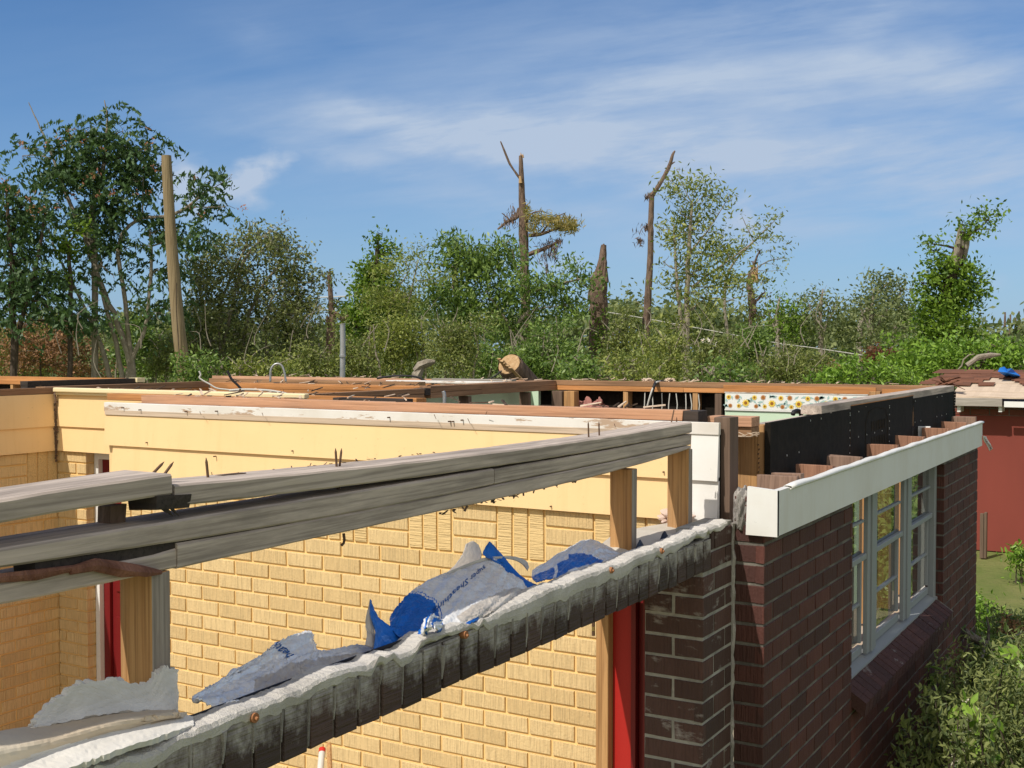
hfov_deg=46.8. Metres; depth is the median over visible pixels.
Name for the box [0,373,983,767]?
ruined house
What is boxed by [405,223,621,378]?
leafy tree
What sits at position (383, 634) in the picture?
foil flap
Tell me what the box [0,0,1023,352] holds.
sky
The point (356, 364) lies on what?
bush
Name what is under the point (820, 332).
distant tree
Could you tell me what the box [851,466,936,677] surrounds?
window
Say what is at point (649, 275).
dead tree
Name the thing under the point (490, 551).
foil spike
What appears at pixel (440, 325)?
bare twigs
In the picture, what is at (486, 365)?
bush
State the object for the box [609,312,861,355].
wire
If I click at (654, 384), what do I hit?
black cable
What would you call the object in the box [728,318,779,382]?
bush
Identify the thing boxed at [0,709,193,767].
fallen plasterboard
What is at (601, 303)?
snapped tree
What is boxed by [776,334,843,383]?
bush
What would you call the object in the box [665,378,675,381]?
rubble scrap
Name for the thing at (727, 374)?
bush
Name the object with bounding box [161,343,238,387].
bush
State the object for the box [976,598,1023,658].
tall weed
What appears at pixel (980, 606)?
tall weed
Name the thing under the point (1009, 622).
dry weed
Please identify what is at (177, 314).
utility pole
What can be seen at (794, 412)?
bent conduit
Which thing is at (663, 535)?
torn membrane
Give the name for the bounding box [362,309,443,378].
bush
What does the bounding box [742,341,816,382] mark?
bush
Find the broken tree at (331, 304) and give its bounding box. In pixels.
[316,267,349,375]
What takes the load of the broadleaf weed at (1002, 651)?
on the ground
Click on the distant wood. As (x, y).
(719, 323)
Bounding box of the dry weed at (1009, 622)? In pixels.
[979,610,1023,643]
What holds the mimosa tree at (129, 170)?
on the ground
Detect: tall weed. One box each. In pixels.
[962,621,1023,698]
[975,588,1021,638]
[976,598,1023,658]
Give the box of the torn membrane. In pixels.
[636,531,667,547]
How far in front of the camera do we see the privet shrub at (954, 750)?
5.01 m
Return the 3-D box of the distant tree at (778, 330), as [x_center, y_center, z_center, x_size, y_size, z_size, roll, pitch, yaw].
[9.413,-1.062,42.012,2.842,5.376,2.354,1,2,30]
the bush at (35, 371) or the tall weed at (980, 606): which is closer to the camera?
the tall weed at (980, 606)
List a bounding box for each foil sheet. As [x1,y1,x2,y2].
[192,630,372,706]
[389,541,528,637]
[531,539,619,582]
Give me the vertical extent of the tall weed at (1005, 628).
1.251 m
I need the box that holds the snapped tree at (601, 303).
[580,244,621,380]
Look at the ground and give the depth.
14.79 m
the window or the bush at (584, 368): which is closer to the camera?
the window
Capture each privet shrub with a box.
[884,682,1018,767]
[890,635,1023,767]
[922,608,1023,764]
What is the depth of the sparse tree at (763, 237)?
26.90 m
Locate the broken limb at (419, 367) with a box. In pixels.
[412,359,434,378]
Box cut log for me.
[497,354,537,379]
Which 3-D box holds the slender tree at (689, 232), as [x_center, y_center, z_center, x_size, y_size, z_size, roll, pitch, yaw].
[3.972,-1.286,24.993,2.513,6.862,1.678,0,2,-2]
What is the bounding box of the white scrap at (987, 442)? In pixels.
[983,436,992,450]
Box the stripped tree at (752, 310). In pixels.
[733,247,776,382]
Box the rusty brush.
[859,342,901,383]
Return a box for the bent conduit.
[791,409,802,415]
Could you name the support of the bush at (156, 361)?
on the ground
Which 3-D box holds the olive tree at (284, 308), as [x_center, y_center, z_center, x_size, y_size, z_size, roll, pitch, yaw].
[-5.331,-0.667,24.018,3.857,5.681,2.077,0,2,3]
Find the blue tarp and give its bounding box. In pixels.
[998,367,1019,376]
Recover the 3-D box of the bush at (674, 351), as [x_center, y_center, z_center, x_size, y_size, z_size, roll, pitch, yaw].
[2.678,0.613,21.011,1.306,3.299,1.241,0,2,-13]
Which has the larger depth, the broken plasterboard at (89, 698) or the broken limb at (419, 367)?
the broken limb at (419, 367)
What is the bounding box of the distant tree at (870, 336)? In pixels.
[829,270,912,380]
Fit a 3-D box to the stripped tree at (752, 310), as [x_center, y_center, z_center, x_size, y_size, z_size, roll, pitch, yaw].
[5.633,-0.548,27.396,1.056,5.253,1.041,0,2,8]
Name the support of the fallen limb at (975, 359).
on the leafy thicket
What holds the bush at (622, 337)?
on the ground
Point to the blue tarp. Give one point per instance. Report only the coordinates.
(1004, 371)
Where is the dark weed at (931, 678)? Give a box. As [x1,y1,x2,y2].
[925,658,983,759]
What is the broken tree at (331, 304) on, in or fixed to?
on the ground
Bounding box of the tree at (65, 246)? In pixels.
[44,214,94,376]
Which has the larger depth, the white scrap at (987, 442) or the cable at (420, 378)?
the cable at (420, 378)
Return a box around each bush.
[0,310,126,377]
[0,314,80,376]
[98,312,169,382]
[138,329,208,382]
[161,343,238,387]
[215,345,310,376]
[283,333,338,376]
[316,311,389,377]
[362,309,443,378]
[412,305,507,378]
[456,322,538,378]
[507,310,592,390]
[554,346,621,390]
[588,301,667,391]
[588,344,679,380]
[627,327,698,381]
[678,322,749,381]
[688,350,778,382]
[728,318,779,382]
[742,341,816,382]
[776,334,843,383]
[802,348,942,384]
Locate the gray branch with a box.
[961,616,1023,667]
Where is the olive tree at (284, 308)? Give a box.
[157,210,342,381]
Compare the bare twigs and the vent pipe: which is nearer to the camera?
the vent pipe
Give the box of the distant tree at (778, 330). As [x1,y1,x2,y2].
[737,278,818,382]
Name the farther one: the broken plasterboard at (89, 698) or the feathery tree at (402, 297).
the feathery tree at (402, 297)
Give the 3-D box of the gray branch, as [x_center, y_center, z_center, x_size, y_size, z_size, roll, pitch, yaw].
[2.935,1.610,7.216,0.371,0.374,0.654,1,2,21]
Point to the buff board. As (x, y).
(647, 535)
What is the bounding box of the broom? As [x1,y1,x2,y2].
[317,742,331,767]
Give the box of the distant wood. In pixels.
[0,277,1023,392]
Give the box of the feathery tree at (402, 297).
[347,233,466,374]
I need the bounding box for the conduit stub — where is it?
[442,391,445,402]
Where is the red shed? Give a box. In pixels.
[919,369,1023,552]
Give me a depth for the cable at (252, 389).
7.00 m
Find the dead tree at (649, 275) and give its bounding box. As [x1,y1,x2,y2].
[631,150,674,391]
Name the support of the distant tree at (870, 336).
on the ground
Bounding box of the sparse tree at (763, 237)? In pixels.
[720,204,798,339]
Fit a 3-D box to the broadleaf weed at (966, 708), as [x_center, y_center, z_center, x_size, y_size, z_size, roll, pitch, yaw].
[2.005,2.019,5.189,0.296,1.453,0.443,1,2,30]
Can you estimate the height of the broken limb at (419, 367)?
0.273 m
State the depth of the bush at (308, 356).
20.86 m
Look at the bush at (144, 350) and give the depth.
24.89 m
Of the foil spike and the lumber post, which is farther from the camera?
the lumber post
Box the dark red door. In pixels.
[113,502,121,676]
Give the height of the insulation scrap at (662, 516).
0.054 m
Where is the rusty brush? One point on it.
(872, 351)
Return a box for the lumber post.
[980,512,987,557]
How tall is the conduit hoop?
0.150 m
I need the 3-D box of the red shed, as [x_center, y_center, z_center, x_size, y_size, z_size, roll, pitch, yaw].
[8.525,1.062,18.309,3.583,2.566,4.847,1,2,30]
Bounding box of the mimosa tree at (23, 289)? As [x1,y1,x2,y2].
[0,168,135,375]
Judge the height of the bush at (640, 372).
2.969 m
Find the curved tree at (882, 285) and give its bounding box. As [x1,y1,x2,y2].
[849,264,920,383]
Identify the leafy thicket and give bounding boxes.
[877,325,1023,391]
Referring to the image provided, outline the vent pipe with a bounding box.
[339,323,345,377]
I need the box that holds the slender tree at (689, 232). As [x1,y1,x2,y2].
[640,161,759,381]
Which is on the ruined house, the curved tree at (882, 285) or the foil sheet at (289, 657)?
the foil sheet at (289, 657)
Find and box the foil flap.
[365,599,398,648]
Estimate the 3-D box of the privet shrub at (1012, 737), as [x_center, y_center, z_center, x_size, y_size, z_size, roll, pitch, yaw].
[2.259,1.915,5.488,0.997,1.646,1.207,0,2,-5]
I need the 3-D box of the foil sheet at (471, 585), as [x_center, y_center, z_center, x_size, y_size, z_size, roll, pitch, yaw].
[-0.100,0.461,2.733,0.173,0.124,0.679,1,2,22]
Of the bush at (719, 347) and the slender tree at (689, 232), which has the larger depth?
the slender tree at (689, 232)
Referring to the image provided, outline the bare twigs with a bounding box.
[19,281,826,379]
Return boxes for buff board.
[603,521,693,552]
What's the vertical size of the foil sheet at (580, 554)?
0.076 m
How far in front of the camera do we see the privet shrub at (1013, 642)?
6.26 m
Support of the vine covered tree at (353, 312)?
on the ground
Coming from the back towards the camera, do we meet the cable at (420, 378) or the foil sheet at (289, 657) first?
the cable at (420, 378)
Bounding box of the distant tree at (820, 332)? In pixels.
[780,279,860,382]
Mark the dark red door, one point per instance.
(116, 584)
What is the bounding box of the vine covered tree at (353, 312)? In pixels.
[334,216,421,376]
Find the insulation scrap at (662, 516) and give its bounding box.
[657,508,695,523]
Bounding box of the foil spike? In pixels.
[483,542,536,587]
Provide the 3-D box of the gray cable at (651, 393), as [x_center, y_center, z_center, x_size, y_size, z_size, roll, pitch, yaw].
[1.069,0.072,8.830,0.156,0.195,0.046,-2,2,-42]
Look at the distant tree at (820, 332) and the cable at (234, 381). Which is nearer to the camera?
the cable at (234, 381)
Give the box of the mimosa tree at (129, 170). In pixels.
[0,100,247,377]
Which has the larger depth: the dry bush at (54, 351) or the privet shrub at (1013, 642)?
the dry bush at (54, 351)
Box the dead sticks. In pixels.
[1003,311,1019,335]
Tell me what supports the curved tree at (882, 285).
on the ground
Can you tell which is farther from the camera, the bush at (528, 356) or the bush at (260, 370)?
the bush at (528, 356)
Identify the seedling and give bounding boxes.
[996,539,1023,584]
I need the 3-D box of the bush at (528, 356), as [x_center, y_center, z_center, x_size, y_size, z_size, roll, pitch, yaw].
[0.677,0.431,21.973,1.728,3.604,1.480,1,2,30]
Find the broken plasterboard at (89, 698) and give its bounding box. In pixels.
[28,665,178,727]
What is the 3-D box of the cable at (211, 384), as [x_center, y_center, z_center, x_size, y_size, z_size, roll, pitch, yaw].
[-2.147,-0.015,8.704,0.319,0.165,0.012,0,2,0]
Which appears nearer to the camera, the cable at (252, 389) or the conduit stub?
the conduit stub
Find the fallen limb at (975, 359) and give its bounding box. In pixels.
[958,352,1000,368]
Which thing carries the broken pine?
on the ground
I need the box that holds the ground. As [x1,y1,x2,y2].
[104,352,1023,617]
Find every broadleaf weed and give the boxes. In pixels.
[943,689,1003,767]
[961,643,1023,765]
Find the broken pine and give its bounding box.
[497,141,585,345]
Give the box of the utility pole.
[161,155,189,381]
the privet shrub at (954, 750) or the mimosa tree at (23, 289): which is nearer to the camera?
the privet shrub at (954, 750)
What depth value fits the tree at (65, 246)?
21.33 m
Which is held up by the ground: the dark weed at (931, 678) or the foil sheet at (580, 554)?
the dark weed at (931, 678)
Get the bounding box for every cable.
[198,371,228,390]
[226,370,240,388]
[229,388,285,392]
[377,375,433,383]
[647,381,660,405]
[648,380,665,405]
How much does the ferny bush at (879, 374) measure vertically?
2.903 m
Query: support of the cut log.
on the ground
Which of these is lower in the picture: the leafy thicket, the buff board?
the buff board
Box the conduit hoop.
[269,363,286,381]
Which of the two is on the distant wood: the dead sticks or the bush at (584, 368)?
the dead sticks

